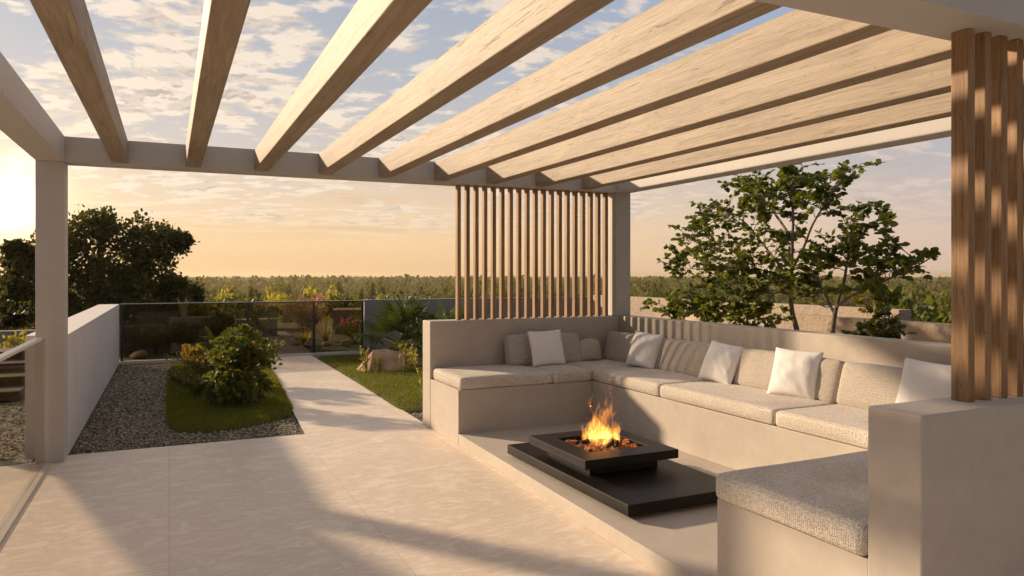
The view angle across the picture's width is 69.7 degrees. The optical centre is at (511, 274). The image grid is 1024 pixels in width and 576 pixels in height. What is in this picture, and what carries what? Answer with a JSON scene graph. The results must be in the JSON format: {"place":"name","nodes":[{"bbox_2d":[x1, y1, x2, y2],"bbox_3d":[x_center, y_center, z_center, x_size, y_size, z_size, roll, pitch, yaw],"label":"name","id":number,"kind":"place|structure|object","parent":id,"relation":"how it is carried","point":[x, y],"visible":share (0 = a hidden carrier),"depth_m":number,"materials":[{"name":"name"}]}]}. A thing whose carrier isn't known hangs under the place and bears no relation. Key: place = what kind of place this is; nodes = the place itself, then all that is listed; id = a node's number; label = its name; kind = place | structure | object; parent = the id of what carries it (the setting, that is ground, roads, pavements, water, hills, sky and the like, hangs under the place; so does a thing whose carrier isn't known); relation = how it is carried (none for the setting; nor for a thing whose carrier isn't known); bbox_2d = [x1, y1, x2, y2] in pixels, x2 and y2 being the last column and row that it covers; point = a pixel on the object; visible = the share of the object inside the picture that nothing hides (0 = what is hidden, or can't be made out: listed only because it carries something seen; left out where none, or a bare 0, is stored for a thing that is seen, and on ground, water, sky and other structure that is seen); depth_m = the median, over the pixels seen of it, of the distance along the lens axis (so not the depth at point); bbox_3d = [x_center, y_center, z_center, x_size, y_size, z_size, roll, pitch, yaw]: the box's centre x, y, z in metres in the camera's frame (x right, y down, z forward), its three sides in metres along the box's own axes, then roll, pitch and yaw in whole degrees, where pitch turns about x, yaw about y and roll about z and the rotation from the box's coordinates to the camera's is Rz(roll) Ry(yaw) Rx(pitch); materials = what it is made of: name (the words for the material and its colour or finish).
{"place":"outdoors","nodes":[
{"label":"outdoors","id":0,"kind":"place"},
{"bbox_2d":[119,322,360,360],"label":"garden ground","id":1,"kind":"structure","parent":0,"point":[335,340],"depth_m":17.05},
{"bbox_2d":[0,273,34,330],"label":"dark bush","id":2,"kind":"object","parent":1,"relation":"on","point":[3,294],"visible":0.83,"depth_m":15.79,"materials":[{"name":"green plant"}]},
{"bbox_2d":[0,330,34,346],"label":"wall","id":3,"kind":"structure","parent":1,"relation":"on","point":[6,333],"depth_m":13.41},
{"bbox_2d":[0,204,205,329],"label":"broad tree","id":4,"kind":"object","parent":1,"relation":"on","point":[128,283],"visible":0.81,"depth_m":17.48,"materials":[{"name":"green plant"}]},
{"bbox_2d":[119,327,149,350],"bbox_3d":[-8.085,1.377,15.604,0.820,0.502,0.817,0,0,20],"label":"cycad","id":5,"kind":"object","parent":1,"relation":"on","point":[127,338],"visible":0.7,"depth_m":15.62,"materials":[{"name":"green plant"}]},
{"bbox_2d":[130,350,147,358],"bbox_3d":[-7.327,1.572,14.453,0.260,0.175,0.273,0,0,41],"label":"garden stone","id":6,"kind":"object","parent":1,"relation":"on","point":[139,354],"visible":0.97,"depth_m":14.38,"materials":[{"name":"stone"}]},
{"bbox_2d":[119,316,221,344],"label":"stepped wall","id":7,"kind":"structure","parent":1,"relation":"on","point":[193,319],"depth_m":17.43,"materials":[{"name":"concrete"}]},
{"bbox_2d":[177,296,186,316],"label":"agave","id":8,"kind":"object","parent":7,"relation":"on","point":[183,309],"visible":0.92,"depth_m":17.60,"materials":[{"name":"green plant"}]},
{"bbox_2d":[162,321,207,348],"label":"garden shrub","id":9,"kind":"object","parent":1,"relation":"on","point":[184,336],"visible":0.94,"depth_m":15.69,"materials":[{"name":"green plant"}]},
{"bbox_2d":[170,342,210,352],"bbox_3d":[-6.705,1.596,16.293,1.580,0.001,2.800,0,0,-25],"label":"gravel patch","id":10,"kind":"object","parent":1,"relation":"on","point":[175,348],"visible":0.2,"depth_m":16.09,"materials":[{"name":"gravel"}]},
{"bbox_2d":[180,297,214,316],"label":"garden shrub","id":11,"kind":"object","parent":1,"relation":"on","point":[193,310],"visible":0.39,"depth_m":18.39,"materials":[{"name":"green plant"}]},
{"bbox_2d":[0,351,422,465],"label":"gravel bed","id":12,"kind":"object","parent":1,"relation":"on","point":[21,457],"depth_m":7.71,"materials":[{"name":"grey gravel"}]},
{"bbox_2d":[0,348,24,400],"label":"timber steps","id":13,"kind":"structure","parent":12,"relation":"on","point":[12,377],"depth_m":9.91,"materials":[{"name":"wood"}]},
{"bbox_2d":[0,329,26,347],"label":"yellow shrub","id":14,"kind":"object","parent":12,"relation":"on","point":[9,342],"visible":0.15,"depth_m":12.27,"materials":[{"name":"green plant"}]},
{"bbox_2d":[25,304,118,458],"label":"garden wall","id":15,"kind":"structure","parent":12,"relation":"on","point":[93,348],"depth_m":7.87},
{"bbox_2d":[163,362,293,433],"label":"grass","id":16,"kind":"structure","parent":12,"relation":"on","point":[277,390],"depth_m":8.51,"materials":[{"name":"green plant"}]},
{"bbox_2d":[167,372,196,384],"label":"red plant","id":17,"kind":"object","parent":16,"relation":"on","point":[174,379],"visible":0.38,"depth_m":10.26,"materials":[{"name":"green plant"}]},
{"bbox_2d":[172,372,208,395],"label":"green plant","id":18,"kind":"object","parent":16,"relation":"on","point":[193,385],"visible":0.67,"depth_m":9.30,"materials":[{"name":"green plant"}]},
{"bbox_2d":[163,343,218,379],"bbox_3d":[-4.263,1.242,10.033,0.940,0.653,0.720,0,0,-25],"label":"golden shrub","id":19,"kind":"object","parent":16,"relation":"on","point":[196,362],"visible":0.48,"depth_m":9.99,"materials":[{"name":"yellow plant"}]},
{"bbox_2d":[193,326,227,353],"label":"fern plant","id":20,"kind":"object","parent":16,"relation":"on","point":[209,336],"visible":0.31,"depth_m":13.28,"materials":[{"name":"green plant"}]},
{"bbox_2d":[199,324,272,407],"bbox_3d":[-3.332,1.088,8.897,0.843,0.985,0.882,0,0,-25],"label":"succulent shrub","id":21,"kind":"object","parent":16,"relation":"on","point":[239,377],"visible":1,"depth_m":8.76,"materials":[{"name":"green plant"}]},
{"bbox_2d":[194,326,280,374],"bbox_3d":[-3.791,1.147,10.292,0.892,0.847,1.024,0,0,3],"label":"green shrub","id":22,"kind":"object","parent":16,"relation":"on","point":[209,367],"visible":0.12,"depth_m":10.07,"materials":[{"name":"green plant"}]},
{"bbox_2d":[239,333,285,371],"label":"dark shrub","id":23,"kind":"object","parent":16,"relation":"on","point":[275,345],"visible":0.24,"depth_m":10.62,"materials":[{"name":"green plant"}]},
{"bbox_2d":[119,300,364,364],"bbox_3d":[-5.199,1.073,14.129,4.760,1.094,0.115,0,0,-25],"label":"glass fence","id":24,"kind":"object","parent":12,"relation":"on","point":[122,362],"visible":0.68,"depth_m":14.17,"materials":[{"name":"black metal"}]},
{"bbox_2d":[318,353,422,413],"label":"grass","id":25,"kind":"structure","parent":12,"relation":"on","point":[354,367],"depth_m":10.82,"materials":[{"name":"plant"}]},
{"bbox_2d":[358,346,369,371],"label":"reed plant","id":26,"kind":"object","parent":25,"relation":"on","point":[365,365],"visible":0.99,"depth_m":11.67,"materials":[{"name":"green plant"}]},
{"bbox_2d":[372,357,383,372],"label":"reed plant","id":27,"kind":"object","parent":25,"relation":"on","point":[379,366],"visible":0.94,"depth_m":11.55,"materials":[{"name":"green plant"}]},
{"bbox_2d":[357,349,407,371],"bbox_3d":[-2.107,1.417,11.928,0.863,0.392,0.481,0,0,-2],"label":"boulder","id":28,"kind":"object","parent":25,"relation":"on","point":[391,360],"visible":0.5,"depth_m":11.83,"materials":[{"name":"stone"}]},
{"bbox_2d":[343,288,436,356],"bbox_3d":[-1.978,0.909,13.336,2.078,1.342,2.160,0,0,-25],"label":"fan palm","id":29,"kind":"object","parent":25,"relation":"on","point":[391,322],"visible":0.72,"depth_m":13.10,"materials":[{"name":"green plant"}]},
{"bbox_2d":[397,343,412,371],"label":"reed plant","id":30,"kind":"object","parent":25,"relation":"on","point":[405,358],"visible":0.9,"depth_m":11.58,"materials":[{"name":"green plant"}]},
{"bbox_2d":[404,349,422,366],"bbox_3d":[-1.741,1.405,12.446,0.404,0.318,0.548,0,0,9],"label":"boulder","id":31,"kind":"object","parent":25,"relation":"on","point":[419,361],"visible":0.28,"depth_m":12.34,"materials":[{"name":"stone"}]},
{"bbox_2d":[409,352,422,391],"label":"reed plant","id":32,"kind":"object","parent":25,"relation":"on","point":[414,359],"visible":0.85,"depth_m":9.34,"materials":[{"name":"green plant"}]},
{"bbox_2d":[396,310,452,356],"bbox_3d":[-1.327,1.085,12.647,1.259,0.996,1.057,0,0,-25],"label":"leafy shrub","id":33,"kind":"object","parent":25,"relation":"on","point":[420,333],"visible":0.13,"depth_m":12.52,"materials":[{"name":"green plant"}]},
{"bbox_2d":[421,301,471,340],"bbox_3d":[-1.243,1.030,14.441,1.663,1.100,1.698,0,0,-25],"label":"fan palm","id":34,"kind":"object","parent":12,"relation":"on","point":[442,309],"visible":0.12,"depth_m":14.34,"materials":[{"name":"green plant"}]},
{"bbox_2d":[183,310,242,336],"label":"garden shrub","id":35,"kind":"object","parent":1,"relation":"on","point":[218,328],"visible":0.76,"depth_m":17.18,"materials":[{"name":"green plant"}]},
{"bbox_2d":[208,294,260,318],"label":"garden shrub","id":36,"kind":"object","parent":1,"relation":"on","point":[238,306],"visible":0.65,"depth_m":22.25,"materials":[{"name":"green plant"}]},
{"bbox_2d":[217,320,269,339],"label":"fern plant","id":37,"kind":"object","parent":1,"relation":"on","point":[241,322],"visible":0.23,"depth_m":16.10,"materials":[{"name":"green plant"}]},
{"bbox_2d":[236,318,276,337],"bbox_3d":[-6.659,1.400,19.128,1.000,0.500,0.500,0,0,-25],"label":"stone ledge","id":38,"kind":"object","parent":1,"relation":"on","point":[273,327],"visible":0.28,"depth_m":19.04,"materials":[{"name":"stone"}]},
{"bbox_2d":[242,297,283,323],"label":"garden shrub","id":39,"kind":"object","parent":1,"relation":"on","point":[263,312],"visible":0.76,"depth_m":22.43,"materials":[{"name":"green plant"}]},
{"bbox_2d":[249,308,276,335],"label":"garden shrub","id":40,"kind":"object","parent":1,"relation":"on","point":[254,322],"visible":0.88,"depth_m":18.27,"materials":[{"name":"green plant"}]},
{"bbox_2d":[267,331,310,353],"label":"garden gravel","id":41,"kind":"structure","parent":1,"relation":"on","point":[287,347],"depth_m":16.58,"materials":[{"name":"gravel"}]},
{"bbox_2d":[295,331,311,343],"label":"grass tuft","id":42,"kind":"object","parent":1,"relation":"on","point":[302,337],"visible":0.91,"depth_m":17.20,"materials":[{"name":"yellow plant"}]},
{"bbox_2d":[284,300,328,337],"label":"garden shrub","id":43,"kind":"object","parent":1,"relation":"on","point":[304,316],"visible":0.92,"depth_m":18.33,"materials":[{"name":"green plant"}]},
{"bbox_2d":[288,294,342,331],"bbox_3d":[-5.634,1.112,21.245,1.494,1.086,1.562,0,0,-25],"label":"flowering shrub","id":44,"kind":"object","parent":1,"relation":"on","point":[320,298],"visible":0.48,"depth_m":21.17,"materials":[{"name":"green plant"}]},
{"bbox_2d":[308,317,340,341],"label":"grass tuft","id":45,"kind":"object","parent":1,"relation":"on","point":[326,337],"visible":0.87,"depth_m":17.20,"materials":[{"name":"green plant"}]},
{"bbox_2d":[312,290,357,317],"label":"garden shrub","id":46,"kind":"object","parent":1,"relation":"on","point":[346,304],"visible":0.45,"depth_m":23.26,"materials":[{"name":"green plant"}]},
{"bbox_2d":[334,315,360,343],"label":"flowering shrub","id":47,"kind":"object","parent":1,"relation":"on","point":[349,329],"visible":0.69,"depth_m":17.24,"materials":[{"name":"green plant"}]},
{"bbox_2d":[389,291,432,298],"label":"garden shrub","id":48,"kind":"object","parent":1,"relation":"on","point":[427,296],"visible":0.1,"depth_m":23.95,"materials":[{"name":"green plant"}]},
{"bbox_2d":[363,296,586,352],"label":"parapet wall","id":49,"kind":"structure","parent":1,"relation":"on","point":[446,303],"depth_m":15.76,"materials":[{"name":"concrete"}]},
{"bbox_2d":[639,293,773,325],"bbox_3d":[2.360,0.934,9.116,0.586,1.439,2.524,0,0,-25],"label":"leafy bush","id":50,"kind":"object","parent":1,"relation":"on","point":[734,308],"visible":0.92,"depth_m":8.80,"materials":[{"name":"green plant"}]},
{"bbox_2d":[593,295,910,320],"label":"terrace wall","id":51,"kind":"structure","parent":1,"relation":"on","point":[636,303],"depth_m":11.60,"materials":[{"name":"paint"}]},
{"bbox_2d":[743,295,795,327],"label":"leafy bush","id":52,"kind":"object","parent":1,"relation":"in","point":[768,319],"visible":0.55,"depth_m":8.33,"materials":[{"name":"green plant"}]},
{"bbox_2d":[656,159,885,329],"bbox_3d":[2.915,0.119,8.920,1.483,3.062,3.654,0,0,-25],"label":"round leaved tree","id":53,"kind":"object","parent":1,"relation":"in","point":[791,180],"visible":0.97,"depth_m":8.72,"materials":[{"name":"green plant"}]},
{"bbox_2d":[775,200,940,332],"bbox_3d":[3.481,0.457,7.413,0.776,2.385,2.193,0,0,-11],"label":"round leaved tree","id":54,"kind":"object","parent":1,"relation":"in","point":[887,261],"visible":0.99,"depth_m":7.38,"materials":[{"name":"green plant"}]},
{"bbox_2d":[848,275,892,314],"bbox_3d":[4.499,0.807,9.122,0.546,1.685,0.663,0,0,11],"label":"garden sapling","id":55,"kind":"object","parent":1,"relation":"in","point":[860,300],"visible":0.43,"depth_m":9.17,"materials":[{"name":"green plant"}]},
{"bbox_2d":[841,286,916,338],"bbox_3d":[3.632,0.881,7.218,0.539,1.539,0.671,0,0,-25],"label":"leafy bush","id":56,"kind":"object","parent":1,"relation":"in","point":[879,329],"visible":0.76,"depth_m":7.18,"materials":[{"name":"green plant"}]},
{"bbox_2d":[883,292,950,322],"bbox_3d":[6.103,0.954,10.626,1.454,1.420,1.718,0,0,-25],"label":"edge shrub","id":57,"kind":"object","parent":1,"relation":"on","point":[924,316],"visible":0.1,"depth_m":10.73,"materials":[{"name":"green plant"}]},
{"bbox_2d":[0,424,660,575],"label":"terrace floor","id":58,"kind":"structure","parent":0,"point":[414,500],"depth_m":4.88,"materials":[{"name":"beige tile"}]},
{"bbox_2d":[0,337,50,543],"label":"glass railing","id":59,"kind":"object","parent":58,"relation":"on","point":[10,516],"visible":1,"depth_m":5.13,"materials":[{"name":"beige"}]},
{"bbox_2d":[0,0,1023,464],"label":"pergola","id":60,"kind":"object","parent":58,"relation":"on","point":[808,80],"visible":0.99,"depth_m":4.53,"materials":[{"name":"beige wood"}]},
{"bbox_2d":[423,315,1023,575],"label":"built in bench","id":61,"kind":"object","parent":58,"relation":"on","point":[945,486],"visible":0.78,"depth_m":4.37,"materials":[{"name":"paint"}]},
{"bbox_2d":[433,364,551,388],"bbox_3d":[-0.208,1.032,7.490,1.001,0.142,0.820,0,0,-25],"label":"seat cushion","id":62,"kind":"object","parent":61,"relation":"on","point":[482,376],"visible":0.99,"depth_m":7.22,"materials":[{"name":"fabric"}]},
{"bbox_2d":[455,185,607,319],"bbox_3d":[0.263,-0.238,8.321,1.900,1.451,0.064,0,0,-25],"label":"slat screen","id":63,"kind":"object","parent":61,"relation":"on","point":[534,253],"visible":1,"depth_m":8.29,"materials":[{"name":"brown wood"}]},
{"bbox_2d":[529,364,591,382],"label":"seat cushion","id":64,"kind":"object","parent":61,"relation":"on","point":[563,373],"visible":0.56,"depth_m":7.47,"materials":[{"name":"fabric"}]},
{"bbox_2d":[503,332,580,365],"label":"back cushion","id":65,"kind":"object","parent":64,"relation":"on","point":[517,349],"visible":0.62,"depth_m":7.88,"materials":[{"name":"fabric"}]},
{"bbox_2d":[527,329,565,366],"bbox_3d":[0.373,0.784,7.847,0.415,0.378,0.177,0,0,-25],"label":"throw pillow","id":66,"kind":"object","parent":64,"relation":"on","point":[546,347],"visible":1,"depth_m":7.79,"materials":[{"name":"white fabric"}]},
{"bbox_2d":[566,358,638,379],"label":"seat cushion","id":67,"kind":"object","parent":61,"relation":"on","point":[592,365],"visible":0.23,"depth_m":7.85,"materials":[{"name":"fabric"}]},
{"bbox_2d":[579,338,601,360],"bbox_3d":[0.866,0.842,8.246,0.310,0.252,0.154,0,0,-25],"label":"throw pillow","id":68,"kind":"object","parent":67,"relation":"on","point":[590,348],"visible":0.94,"depth_m":8.19,"materials":[{"name":"beige fabric"}]},
{"bbox_2d":[603,331,665,367],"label":"back cushion","id":69,"kind":"object","parent":67,"relation":"on","point":[617,346],"visible":0.45,"depth_m":8.17,"materials":[{"name":"fabric"}]},
{"bbox_2d":[507,427,718,516],"bbox_3d":[0.744,1.381,5.450,0.905,0.238,1.760,0,0,-25],"label":"fire pit","id":70,"kind":"object","parent":61,"relation":"on","point":[647,476],"visible":0.78,"depth_m":5.12,"materials":[{"name":"metal"}]},
{"bbox_2d":[576,438,618,444],"bbox_3d":[0.646,1.260,5.546,0.318,0.057,0.054,0,0,10],"label":"charred log","id":71,"kind":"object","parent":70,"relation":"on","point":[593,440],"visible":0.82,"depth_m":5.53,"materials":[{"name":"brown wood"}]},
{"bbox_2d":[606,433,616,446],"bbox_3d":[0.751,1.251,5.535,0.054,0.082,0.270,0,0,17],"label":"charred log","id":72,"kind":"object","parent":70,"relation":"on","point":[611,441],"visible":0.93,"depth_m":5.49,"materials":[{"name":"brown wood"}]},
{"bbox_2d":[594,367,710,396],"bbox_3d":[1.453,1.029,7.191,0.877,0.141,1.129,0,0,-25],"label":"seat cushion","id":73,"kind":"object","parent":61,"relation":"on","point":[650,381],"visible":0.55,"depth_m":6.98,"materials":[{"name":"fabric"}]},
{"bbox_2d":[625,330,663,368],"bbox_3d":[1.377,0.788,7.676,0.198,0.386,0.399,0,0,-36],"label":"throw pillow","id":74,"kind":"object","parent":73,"relation":"on","point":[644,350],"visible":1,"depth_m":7.60,"materials":[{"name":"white fabric"}]},
{"bbox_2d":[659,339,732,382],"bbox_3d":[1.819,0.832,7.055,0.267,0.367,1.103,0,0,-25],"label":"back cushion","id":75,"kind":"object","parent":73,"relation":"on","point":[683,356],"visible":0.43,"depth_m":7.15,"materials":[{"name":"fabric"}]},
{"bbox_2d":[661,381,837,424],"bbox_3d":[1.976,1.028,6.066,0.876,0.142,1.368,0,0,-25],"label":"seat cushion","id":76,"kind":"object","parent":61,"relation":"on","point":[753,403],"visible":0.6,"depth_m":5.80,"materials":[{"name":"beige fabric"}]},
{"bbox_2d":[698,340,744,383],"bbox_3d":[1.881,0.795,6.630,0.217,0.382,0.393,0,0,-25],"label":"throw pillow","id":77,"kind":"object","parent":76,"relation":"on","point":[720,363],"visible":1,"depth_m":6.56,"materials":[{"name":"white fabric"}]},
{"bbox_2d":[733,349,844,404],"bbox_3d":[2.282,0.831,6.062,0.267,0.366,1.118,0,0,-25],"label":"back cushion","id":78,"kind":"object","parent":76,"relation":"on","point":[754,369],"visible":0.62,"depth_m":6.14,"materials":[{"name":"fabric"}]},
{"bbox_2d":[767,347,823,399],"bbox_3d":[2.239,0.784,5.824,0.191,0.382,0.405,0,0,-39],"label":"throw pillow","id":79,"kind":"object","parent":76,"relation":"on","point":[794,373],"visible":1,"depth_m":5.76,"materials":[{"name":"white fabric"}]},
{"bbox_2d":[716,451,867,555],"bbox_3d":[1.849,1.026,3.518,1.528,0.155,0.869,0,0,-25],"label":"seat cushion","id":80,"kind":"object","parent":61,"relation":"on","point":[825,499],"visible":0.46,"depth_m":3.27,"materials":[{"name":"beige fabric"}]},
{"bbox_2d":[775,405,867,448],"bbox_3d":[2.687,1.029,4.543,0.877,0.144,2.006,0,0,-25],"label":"seat cushion","id":81,"kind":"object","parent":61,"relation":"on","point":[844,424],"visible":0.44,"depth_m":4.95,"materials":[{"name":"fabric"}]},
{"bbox_2d":[837,362,902,409],"bbox_3d":[2.767,0.833,5.022,0.265,0.364,1.187,0,0,-25],"label":"back cushion","id":82,"kind":"object","parent":81,"relation":"on","point":[863,385],"visible":0.37,"depth_m":5.27,"materials":[{"name":"fabric"}]},
{"bbox_2d":[895,357,950,402],"bbox_3d":[2.726,0.771,4.804,0.231,0.420,0.402,0,0,-25],"label":"throw pillow","id":83,"kind":"object","parent":81,"relation":"on","point":[921,380],"visible":0.57,"depth_m":4.80,"materials":[{"name":"white fabric"}]},
{"bbox_2d":[951,28,1023,401],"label":"slat screen","id":84,"kind":"object","parent":61,"relation":"on","point":[987,216],"visible":1,"depth_m":2.94,"materials":[{"name":"brown wood"}]},
{"bbox_2d":[681,306,950,342],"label":"terrace wall","id":85,"kind":"structure","parent":58,"relation":"on","point":[933,332],"depth_m":9.12,"materials":[{"name":"paint"}]},
{"bbox_2d":[269,355,422,433],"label":"garden path","id":86,"kind":"structure","parent":0,"point":[323,396],"depth_m":9.27,"materials":[{"name":"beige concrete"}]},
{"bbox_2d":[332,308,360,333],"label":"boulder","id":87,"kind":"structure","parent":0,"point":[343,313],"depth_m":20.45,"materials":[{"name":"stone"}]},
{"bbox_2d":[347,305,360,330],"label":"garden shrub","id":88,"kind":"object","parent":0,"point":[357,315],"visible":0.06,"depth_m":18.81,"materials":[{"name":"green plant"}]},
{"bbox_2d":[0,0,950,277],"label":"sky","id":89,"kind":"structure","parent":0,"point":[245,225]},
{"bbox_3d":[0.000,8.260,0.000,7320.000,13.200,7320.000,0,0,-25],"label":"terrain","id":90,"kind":"structure","parent":0,"visible":0},
{"bbox_2d":[215,286,236,312],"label":"forest tree","id":91,"kind":"object","parent":90,"relation":"on","point":[220,294],"visible":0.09,"depth_m":111.85,"materials":[{"name":"yellow plant"}]},
{"bbox_2d":[244,284,254,318],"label":"forest tree","id":92,"kind":"object","parent":90,"relation":"on","point":[250,290],"visible":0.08,"depth_m":107.25,"materials":[{"name":"green plant"}]},
{"bbox_2d":[261,286,278,321],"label":"forest tree","id":93,"kind":"object","parent":90,"relation":"on","point":[267,292],"visible":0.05,"depth_m":105.14,"materials":[{"name":"yellow plant"}]},
{"bbox_2d":[270,291,297,322],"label":"forest tree","id":94,"kind":"object","parent":90,"relation":"on","point":[278,296],"visible":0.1,"depth_m":98.07,"materials":[{"name":"yellow plant"}]},
{"bbox_2d":[278,294,311,322],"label":"shrub","id":95,"kind":"object","parent":90,"relation":"on","point":[284,317],"visible":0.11,"depth_m":93.60,"materials":[{"name":"green plant"}]},
{"bbox_2d":[272,294,322,322],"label":"forest tree","id":96,"kind":"object","parent":90,"relation":"on","point":[281,299],"visible":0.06,"depth_m":96.11,"materials":[{"name":"green plant"}]},
{"bbox_2d":[303,283,339,317],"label":"forest tree","id":97,"kind":"object","parent":90,"relation":"on","point":[307,291],"visible":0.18,"depth_m":107.32,"materials":[{"name":"yellow plant"}]},
{"bbox_2d":[315,295,332,321],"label":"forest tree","id":98,"kind":"object","parent":90,"relation":"on","point":[324,319],"visible":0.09,"depth_m":101.48,"materials":[{"name":"green plant"}]},
{"bbox_2d":[461,282,481,297],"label":"forest tree","id":99,"kind":"object","parent":90,"relation":"on","point":[462,294],"visible":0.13,"depth_m":125.34,"materials":[{"name":"green plant"}]},
{"bbox_2d":[21,274,950,328],"bbox_3d":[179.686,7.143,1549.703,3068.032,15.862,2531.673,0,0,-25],"label":"forest","id":100,"kind":"object","parent":90,"relation":"on","point":[362,288],"visible":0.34,"depth_m":346.34,"materials":[{"name":"green plant"}]},
{"bbox_2d":[640,279,674,297],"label":"forest tree","id":101,"kind":"object","parent":90,"relation":"on","point":[654,293],"visible":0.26,"depth_m":114.02,"materials":[{"name":"green plant"}]},
{"bbox_2d":[762,286,777,302],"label":"forest tree","id":102,"kind":"object","parent":90,"relation":"on","point":[770,297],"visible":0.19,"depth_m":121.16,"materials":[{"name":"green plant"}]},
{"bbox_2d":[885,283,919,307],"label":"forest tree","id":103,"kind":"object","parent":90,"relation":"on","point":[917,291],"visible":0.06,"depth_m":92.03,"materials":[{"name":"green plant"}]},
{"bbox_2d":[902,278,939,320],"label":"forest tree","id":104,"kind":"object","parent":90,"relation":"on","point":[920,298],"visible":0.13,"depth_m":84.97,"materials":[{"name":"green plant"}]},
{"bbox_2d":[937,280,950,315],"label":"forest tree","id":105,"kind":"object","parent":90,"relation":"on","point":[945,305],"visible":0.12,"depth_m":79.63,"materials":[{"name":"green plant"}]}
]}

